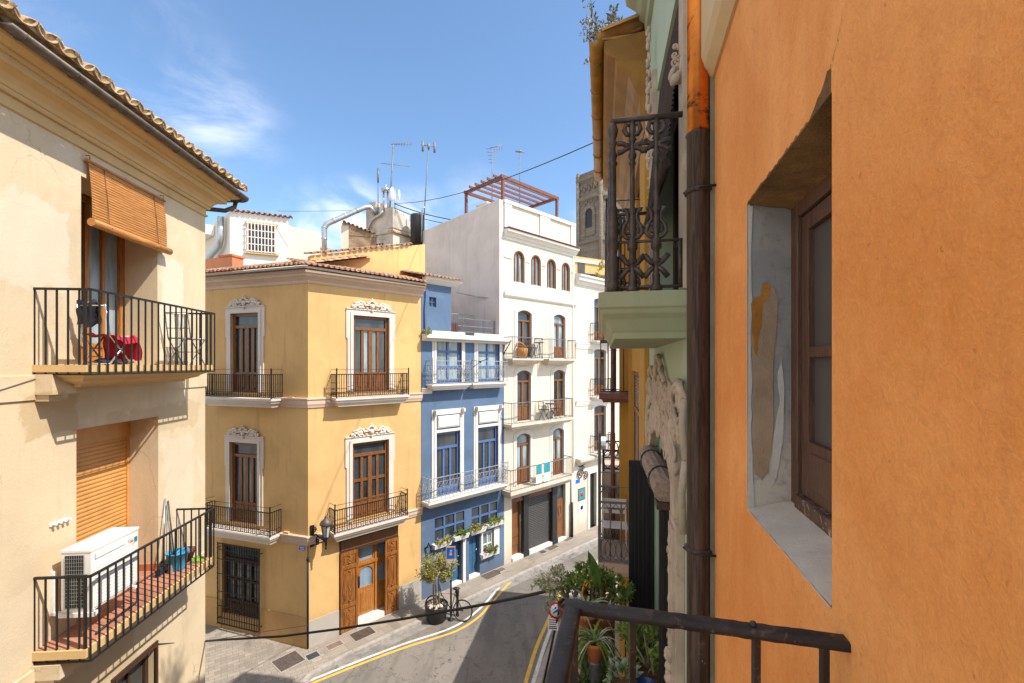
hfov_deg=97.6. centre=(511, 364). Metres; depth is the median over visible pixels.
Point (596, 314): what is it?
window
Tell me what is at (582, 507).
notice
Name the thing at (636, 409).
window
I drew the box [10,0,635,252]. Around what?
sky
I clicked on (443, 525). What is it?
window
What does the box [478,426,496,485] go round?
window
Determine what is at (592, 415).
cream terrace house
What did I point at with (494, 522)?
flower box
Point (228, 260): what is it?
chimney
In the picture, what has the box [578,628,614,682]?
trailing greenery
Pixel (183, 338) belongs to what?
wire chair
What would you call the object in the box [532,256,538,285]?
window
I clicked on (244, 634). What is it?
street wire
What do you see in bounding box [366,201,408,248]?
plaster chimney
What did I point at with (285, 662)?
manhole cover
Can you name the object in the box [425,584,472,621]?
bicycle
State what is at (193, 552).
plant pot
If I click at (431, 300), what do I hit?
window
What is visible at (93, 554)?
air conditioner
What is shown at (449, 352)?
window
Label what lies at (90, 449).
cream house
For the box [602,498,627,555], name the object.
slatted chair
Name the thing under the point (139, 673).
window
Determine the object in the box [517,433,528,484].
window
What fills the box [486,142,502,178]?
antenna
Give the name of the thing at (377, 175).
antenna
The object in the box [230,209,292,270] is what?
white roof house
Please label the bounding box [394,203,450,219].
overhead cable
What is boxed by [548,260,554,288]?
window
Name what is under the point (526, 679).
yellow road line
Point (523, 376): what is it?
window
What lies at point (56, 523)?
hook rail
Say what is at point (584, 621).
potted plant
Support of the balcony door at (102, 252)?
in the cream house at (90, 449)
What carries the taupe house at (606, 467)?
on the road
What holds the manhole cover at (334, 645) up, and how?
on the pavement at (472, 586)
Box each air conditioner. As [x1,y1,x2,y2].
[50,527,138,633]
[205,224,214,239]
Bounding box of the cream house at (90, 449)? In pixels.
[0,0,248,682]
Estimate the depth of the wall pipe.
18.39 m
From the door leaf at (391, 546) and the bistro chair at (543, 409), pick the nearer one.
the door leaf at (391, 546)
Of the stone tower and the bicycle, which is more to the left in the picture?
the bicycle
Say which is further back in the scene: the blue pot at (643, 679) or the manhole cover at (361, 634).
the manhole cover at (361, 634)
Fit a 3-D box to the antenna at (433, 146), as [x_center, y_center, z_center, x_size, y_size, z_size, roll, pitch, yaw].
[-4.004,-8.756,21.511,0.665,3.919,0.139,0,0,-13]
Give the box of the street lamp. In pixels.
[310,516,331,549]
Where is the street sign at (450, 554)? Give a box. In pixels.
[446,546,454,621]
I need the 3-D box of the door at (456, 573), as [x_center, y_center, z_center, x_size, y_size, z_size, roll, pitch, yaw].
[-2.119,7.075,16.163,0.532,1.450,0.106,0,0,-44]
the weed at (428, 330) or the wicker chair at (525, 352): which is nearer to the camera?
the weed at (428, 330)
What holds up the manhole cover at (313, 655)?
on the plaza
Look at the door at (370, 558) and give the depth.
14.05 m
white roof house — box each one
[205,213,321,266]
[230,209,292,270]
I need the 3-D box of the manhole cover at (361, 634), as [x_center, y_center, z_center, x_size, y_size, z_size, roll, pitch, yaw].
[-4.389,7.910,13.167,0.680,0.040,0.500,0,0,-44]
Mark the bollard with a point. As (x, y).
(457, 596)
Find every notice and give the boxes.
[578,487,584,500]
[579,501,584,513]
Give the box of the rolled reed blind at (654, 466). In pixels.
[639,445,669,501]
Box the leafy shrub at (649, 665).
[614,621,658,682]
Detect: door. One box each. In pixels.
[81,195,124,364]
[358,542,383,616]
[437,430,458,495]
[450,541,458,580]
[469,535,476,573]
[512,501,519,554]
[557,484,562,537]
[590,473,593,525]
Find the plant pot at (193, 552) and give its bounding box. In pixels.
[182,546,194,561]
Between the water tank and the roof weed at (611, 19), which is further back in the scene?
the water tank
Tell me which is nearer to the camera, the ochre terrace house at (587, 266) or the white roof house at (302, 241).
the white roof house at (302, 241)
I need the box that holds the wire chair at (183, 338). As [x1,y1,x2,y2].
[165,312,204,364]
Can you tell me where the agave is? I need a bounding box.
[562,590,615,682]
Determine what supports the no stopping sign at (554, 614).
on the pavement at (616, 643)
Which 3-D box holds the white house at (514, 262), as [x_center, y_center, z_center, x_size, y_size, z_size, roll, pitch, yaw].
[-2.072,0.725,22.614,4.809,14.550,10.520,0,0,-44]
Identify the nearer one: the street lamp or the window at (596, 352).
the street lamp
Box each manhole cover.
[270,650,306,672]
[304,650,321,661]
[324,639,344,650]
[348,626,376,641]
[479,569,502,579]
[495,567,506,571]
[544,544,559,550]
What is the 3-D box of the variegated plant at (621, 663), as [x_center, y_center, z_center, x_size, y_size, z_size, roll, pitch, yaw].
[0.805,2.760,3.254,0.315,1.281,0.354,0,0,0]
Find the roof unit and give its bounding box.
[475,201,490,208]
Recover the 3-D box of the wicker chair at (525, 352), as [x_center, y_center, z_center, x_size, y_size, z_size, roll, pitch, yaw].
[0.410,-0.610,18.147,0.474,0.699,0.474,0,0,0]
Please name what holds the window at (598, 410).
in the cream terrace house at (592, 415)
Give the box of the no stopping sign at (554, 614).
[542,602,559,682]
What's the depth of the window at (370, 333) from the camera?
13.85 m
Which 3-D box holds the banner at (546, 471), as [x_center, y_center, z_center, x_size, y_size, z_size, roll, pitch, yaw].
[1.464,4.440,18.716,0.404,0.800,0.015,0,0,-44]
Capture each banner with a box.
[536,463,541,483]
[544,461,549,481]
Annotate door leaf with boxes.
[340,549,357,633]
[384,537,398,614]
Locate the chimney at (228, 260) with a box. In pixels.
[205,254,244,273]
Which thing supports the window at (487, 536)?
in the blue house at (463, 485)
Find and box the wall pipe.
[456,292,488,297]
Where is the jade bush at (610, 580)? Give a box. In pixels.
[559,559,635,605]
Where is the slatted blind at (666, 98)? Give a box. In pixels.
[643,3,678,229]
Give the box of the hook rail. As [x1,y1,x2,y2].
[49,517,71,526]
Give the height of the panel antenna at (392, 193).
1.360 m
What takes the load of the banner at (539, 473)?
attached to the white house at (514, 262)
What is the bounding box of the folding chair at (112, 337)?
[76,299,141,364]
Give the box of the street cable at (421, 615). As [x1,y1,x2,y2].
[205,586,563,641]
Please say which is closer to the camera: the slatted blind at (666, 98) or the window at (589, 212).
the slatted blind at (666, 98)
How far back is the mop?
7.68 m
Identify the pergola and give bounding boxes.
[464,174,558,216]
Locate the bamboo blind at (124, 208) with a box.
[84,155,172,254]
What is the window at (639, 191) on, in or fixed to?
in the ochre house at (618, 51)
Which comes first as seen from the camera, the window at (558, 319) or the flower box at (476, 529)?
the flower box at (476, 529)
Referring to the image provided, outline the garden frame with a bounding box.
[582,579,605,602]
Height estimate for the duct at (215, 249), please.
2.653 m
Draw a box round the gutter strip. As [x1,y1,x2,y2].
[337,542,597,668]
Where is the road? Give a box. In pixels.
[309,546,597,682]
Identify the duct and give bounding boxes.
[206,216,223,258]
[321,205,377,253]
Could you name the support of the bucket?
on the cream house at (90, 449)
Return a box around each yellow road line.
[311,582,510,682]
[524,594,560,682]
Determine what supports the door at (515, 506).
in the white house at (514, 262)
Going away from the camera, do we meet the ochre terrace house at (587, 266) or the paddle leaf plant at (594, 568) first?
the paddle leaf plant at (594, 568)
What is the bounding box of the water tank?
[410,207,424,245]
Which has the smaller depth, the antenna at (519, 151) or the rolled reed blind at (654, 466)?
the rolled reed blind at (654, 466)
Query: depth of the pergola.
19.48 m
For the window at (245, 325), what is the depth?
13.27 m
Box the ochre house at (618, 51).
[589,13,648,678]
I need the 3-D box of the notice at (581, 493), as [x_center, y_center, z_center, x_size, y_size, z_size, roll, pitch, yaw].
[3.301,6.111,21.203,0.564,0.580,0.030,0,0,-44]
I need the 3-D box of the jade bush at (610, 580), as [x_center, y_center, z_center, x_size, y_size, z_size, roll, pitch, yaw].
[0.828,2.670,4.396,0.740,1.460,0.543,0,0,0]
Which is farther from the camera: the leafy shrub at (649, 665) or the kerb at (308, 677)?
the kerb at (308, 677)
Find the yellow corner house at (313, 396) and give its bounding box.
[205,242,428,648]
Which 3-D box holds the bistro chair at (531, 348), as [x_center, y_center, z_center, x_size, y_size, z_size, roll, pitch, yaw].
[0.784,-0.658,18.404,0.378,0.806,0.320,0,0,-44]
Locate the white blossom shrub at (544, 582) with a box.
[530,563,576,618]
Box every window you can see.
[118,655,147,682]
[225,545,257,618]
[232,442,256,523]
[233,313,257,391]
[248,223,273,251]
[353,439,386,519]
[354,315,387,390]
[429,297,434,306]
[433,509,465,542]
[437,342,459,382]
[470,499,497,526]
[478,343,497,380]
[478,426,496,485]
[483,530,492,551]
[515,252,522,282]
[517,370,528,420]
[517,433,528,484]
[518,310,529,356]
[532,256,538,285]
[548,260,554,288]
[553,428,561,474]
[554,315,563,357]
[554,370,562,416]
[563,264,568,290]
[578,262,584,273]
[582,205,595,236]
[594,299,603,340]
[594,349,603,394]
[594,405,603,450]
[634,371,638,459]
[639,191,639,277]
[658,438,666,645]
[673,85,678,289]
[791,172,831,537]
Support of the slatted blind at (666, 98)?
attached to the mint green house at (667, 319)
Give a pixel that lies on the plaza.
(241, 661)
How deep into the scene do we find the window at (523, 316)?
18.64 m
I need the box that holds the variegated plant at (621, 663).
[602,654,642,682]
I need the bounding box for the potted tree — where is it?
[415,550,458,624]
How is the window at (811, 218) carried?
in the orange house at (869, 342)
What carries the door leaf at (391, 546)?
in the yellow corner house at (313, 396)
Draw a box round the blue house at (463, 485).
[400,270,511,599]
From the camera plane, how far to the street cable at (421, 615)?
6.96 m
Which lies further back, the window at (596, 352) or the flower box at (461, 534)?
the window at (596, 352)
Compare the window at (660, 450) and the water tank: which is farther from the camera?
the water tank
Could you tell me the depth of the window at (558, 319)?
20.20 m
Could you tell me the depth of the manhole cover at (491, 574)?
16.87 m
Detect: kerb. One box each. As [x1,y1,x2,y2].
[299,535,601,682]
[535,560,597,682]
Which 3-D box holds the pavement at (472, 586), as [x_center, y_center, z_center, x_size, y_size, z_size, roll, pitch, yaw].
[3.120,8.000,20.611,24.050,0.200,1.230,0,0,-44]
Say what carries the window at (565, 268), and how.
in the white house at (514, 262)
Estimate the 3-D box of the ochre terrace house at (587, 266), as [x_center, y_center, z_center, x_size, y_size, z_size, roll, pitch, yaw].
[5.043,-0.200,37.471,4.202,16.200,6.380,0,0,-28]
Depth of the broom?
7.45 m
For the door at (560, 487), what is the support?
in the white house at (514, 262)
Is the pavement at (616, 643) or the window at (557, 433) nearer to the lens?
the pavement at (616, 643)
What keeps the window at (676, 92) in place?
in the mint green house at (667, 319)
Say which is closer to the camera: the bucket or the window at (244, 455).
the bucket
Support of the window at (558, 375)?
in the white house at (514, 262)
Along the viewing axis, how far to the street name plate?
12.54 m
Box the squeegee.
[166,505,172,572]
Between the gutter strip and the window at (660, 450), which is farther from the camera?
the gutter strip
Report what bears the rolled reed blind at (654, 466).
attached to the mint green house at (667, 319)
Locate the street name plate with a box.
[299,545,304,550]
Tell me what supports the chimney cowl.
on the plaster chimney at (380, 230)
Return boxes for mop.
[167,501,173,554]
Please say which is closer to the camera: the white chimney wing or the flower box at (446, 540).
the flower box at (446, 540)
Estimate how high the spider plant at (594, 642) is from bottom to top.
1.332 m
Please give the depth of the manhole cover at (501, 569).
17.29 m
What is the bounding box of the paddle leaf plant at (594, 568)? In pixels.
[588,551,631,681]
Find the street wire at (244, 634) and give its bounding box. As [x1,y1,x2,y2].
[159,625,307,643]
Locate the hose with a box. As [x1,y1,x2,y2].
[365,210,383,230]
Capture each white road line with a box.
[311,588,498,680]
[531,630,551,682]
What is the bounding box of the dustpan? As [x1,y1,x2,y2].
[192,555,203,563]
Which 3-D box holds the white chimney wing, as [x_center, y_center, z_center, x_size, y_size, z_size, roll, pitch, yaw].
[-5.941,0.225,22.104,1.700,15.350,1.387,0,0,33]
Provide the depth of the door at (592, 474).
21.99 m
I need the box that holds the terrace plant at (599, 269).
[594,259,604,278]
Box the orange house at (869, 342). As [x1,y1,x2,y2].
[545,0,1023,682]
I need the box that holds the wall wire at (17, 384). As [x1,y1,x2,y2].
[0,378,35,389]
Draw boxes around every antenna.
[377,168,378,182]
[381,142,412,207]
[389,187,399,207]
[422,140,435,222]
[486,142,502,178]
[515,150,523,202]
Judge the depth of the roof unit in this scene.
19.40 m
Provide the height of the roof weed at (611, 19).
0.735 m
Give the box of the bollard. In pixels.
[456,590,458,616]
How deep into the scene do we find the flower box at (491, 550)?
16.97 m
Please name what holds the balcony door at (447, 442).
in the blue house at (463, 485)
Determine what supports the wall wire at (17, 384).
attached to the cream house at (90, 449)
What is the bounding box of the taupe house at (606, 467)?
[601,437,618,623]
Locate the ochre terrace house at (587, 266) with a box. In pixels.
[575,256,604,276]
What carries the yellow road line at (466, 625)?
on the road
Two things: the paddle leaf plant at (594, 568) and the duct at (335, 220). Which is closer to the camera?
the paddle leaf plant at (594, 568)
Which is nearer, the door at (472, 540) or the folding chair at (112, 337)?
the folding chair at (112, 337)
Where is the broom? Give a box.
[155,498,167,577]
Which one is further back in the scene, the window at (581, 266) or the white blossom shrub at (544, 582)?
the window at (581, 266)
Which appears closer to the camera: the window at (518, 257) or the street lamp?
the street lamp
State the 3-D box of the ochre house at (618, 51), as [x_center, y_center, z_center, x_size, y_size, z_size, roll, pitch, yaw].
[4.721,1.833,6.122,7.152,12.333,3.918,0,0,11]
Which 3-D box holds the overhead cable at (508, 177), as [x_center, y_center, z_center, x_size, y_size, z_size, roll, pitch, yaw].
[-1.775,-6.198,15.251,0.022,2.919,14.079,0,0,-32]
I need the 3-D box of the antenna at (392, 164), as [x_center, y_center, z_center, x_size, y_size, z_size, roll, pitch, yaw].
[-5.474,-8.858,21.355,1.453,3.681,0.450,0,0,-14]
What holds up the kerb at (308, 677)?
on the road
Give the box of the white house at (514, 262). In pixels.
[423,199,580,564]
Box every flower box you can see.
[432,534,452,549]
[452,527,470,541]
[469,523,486,535]
[480,545,498,558]
[485,516,504,528]
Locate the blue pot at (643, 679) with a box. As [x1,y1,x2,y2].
[637,676,654,682]
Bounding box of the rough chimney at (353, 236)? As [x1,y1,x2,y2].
[341,220,375,251]
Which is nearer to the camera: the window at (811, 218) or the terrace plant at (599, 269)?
the window at (811, 218)
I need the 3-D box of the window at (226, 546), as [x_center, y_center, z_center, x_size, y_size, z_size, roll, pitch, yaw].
[-7.992,6.419,13.338,1.441,2.062,0.086,0,0,18]
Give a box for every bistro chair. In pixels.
[525,339,536,358]
[538,402,548,419]
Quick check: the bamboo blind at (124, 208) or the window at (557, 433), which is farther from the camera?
the window at (557, 433)
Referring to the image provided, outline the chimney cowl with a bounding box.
[381,185,389,210]
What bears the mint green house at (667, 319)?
on the pavement at (616, 643)
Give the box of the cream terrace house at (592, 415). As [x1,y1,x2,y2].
[575,272,618,533]
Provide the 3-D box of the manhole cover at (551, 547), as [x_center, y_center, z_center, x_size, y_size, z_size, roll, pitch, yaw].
[1.702,7.910,19.426,0.660,0.040,0.480,0,0,-44]
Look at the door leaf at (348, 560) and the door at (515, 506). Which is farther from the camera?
the door at (515, 506)
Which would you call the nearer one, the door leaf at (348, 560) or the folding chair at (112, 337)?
the folding chair at (112, 337)
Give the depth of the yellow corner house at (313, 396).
13.22 m
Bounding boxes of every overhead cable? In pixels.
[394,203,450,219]
[395,142,592,203]
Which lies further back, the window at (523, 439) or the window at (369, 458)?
the window at (523, 439)
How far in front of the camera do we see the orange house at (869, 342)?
0.75 m
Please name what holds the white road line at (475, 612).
on the road
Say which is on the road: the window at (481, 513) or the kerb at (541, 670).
the kerb at (541, 670)
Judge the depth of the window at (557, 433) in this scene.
20.16 m
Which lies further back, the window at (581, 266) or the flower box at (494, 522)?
the window at (581, 266)
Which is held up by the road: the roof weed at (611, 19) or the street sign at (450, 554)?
the street sign at (450, 554)
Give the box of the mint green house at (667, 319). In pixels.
[573,0,716,682]
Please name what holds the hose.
attached to the plaster chimney at (380, 230)
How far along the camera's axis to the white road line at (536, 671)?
12.24 m
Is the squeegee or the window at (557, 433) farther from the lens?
the window at (557, 433)
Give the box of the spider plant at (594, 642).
[578,617,628,682]
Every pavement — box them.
[311,523,601,658]
[541,563,618,682]
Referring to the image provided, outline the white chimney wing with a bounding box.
[386,207,410,246]
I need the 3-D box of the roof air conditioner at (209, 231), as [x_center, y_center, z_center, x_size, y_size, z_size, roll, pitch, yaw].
[-15.505,-6.698,22.645,1.455,0.477,0.396,0,0,40]
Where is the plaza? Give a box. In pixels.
[205,624,333,682]
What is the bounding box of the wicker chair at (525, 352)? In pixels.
[516,342,527,357]
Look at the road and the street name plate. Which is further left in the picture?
the street name plate
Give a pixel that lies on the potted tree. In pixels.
(429, 575)
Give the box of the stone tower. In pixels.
[576,170,623,259]
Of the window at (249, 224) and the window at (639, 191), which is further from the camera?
the window at (249, 224)
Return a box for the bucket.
[165,547,189,571]
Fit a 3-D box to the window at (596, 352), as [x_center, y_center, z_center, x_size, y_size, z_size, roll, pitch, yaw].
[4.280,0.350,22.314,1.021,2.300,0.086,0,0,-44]
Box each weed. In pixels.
[422,327,432,335]
[579,0,622,64]

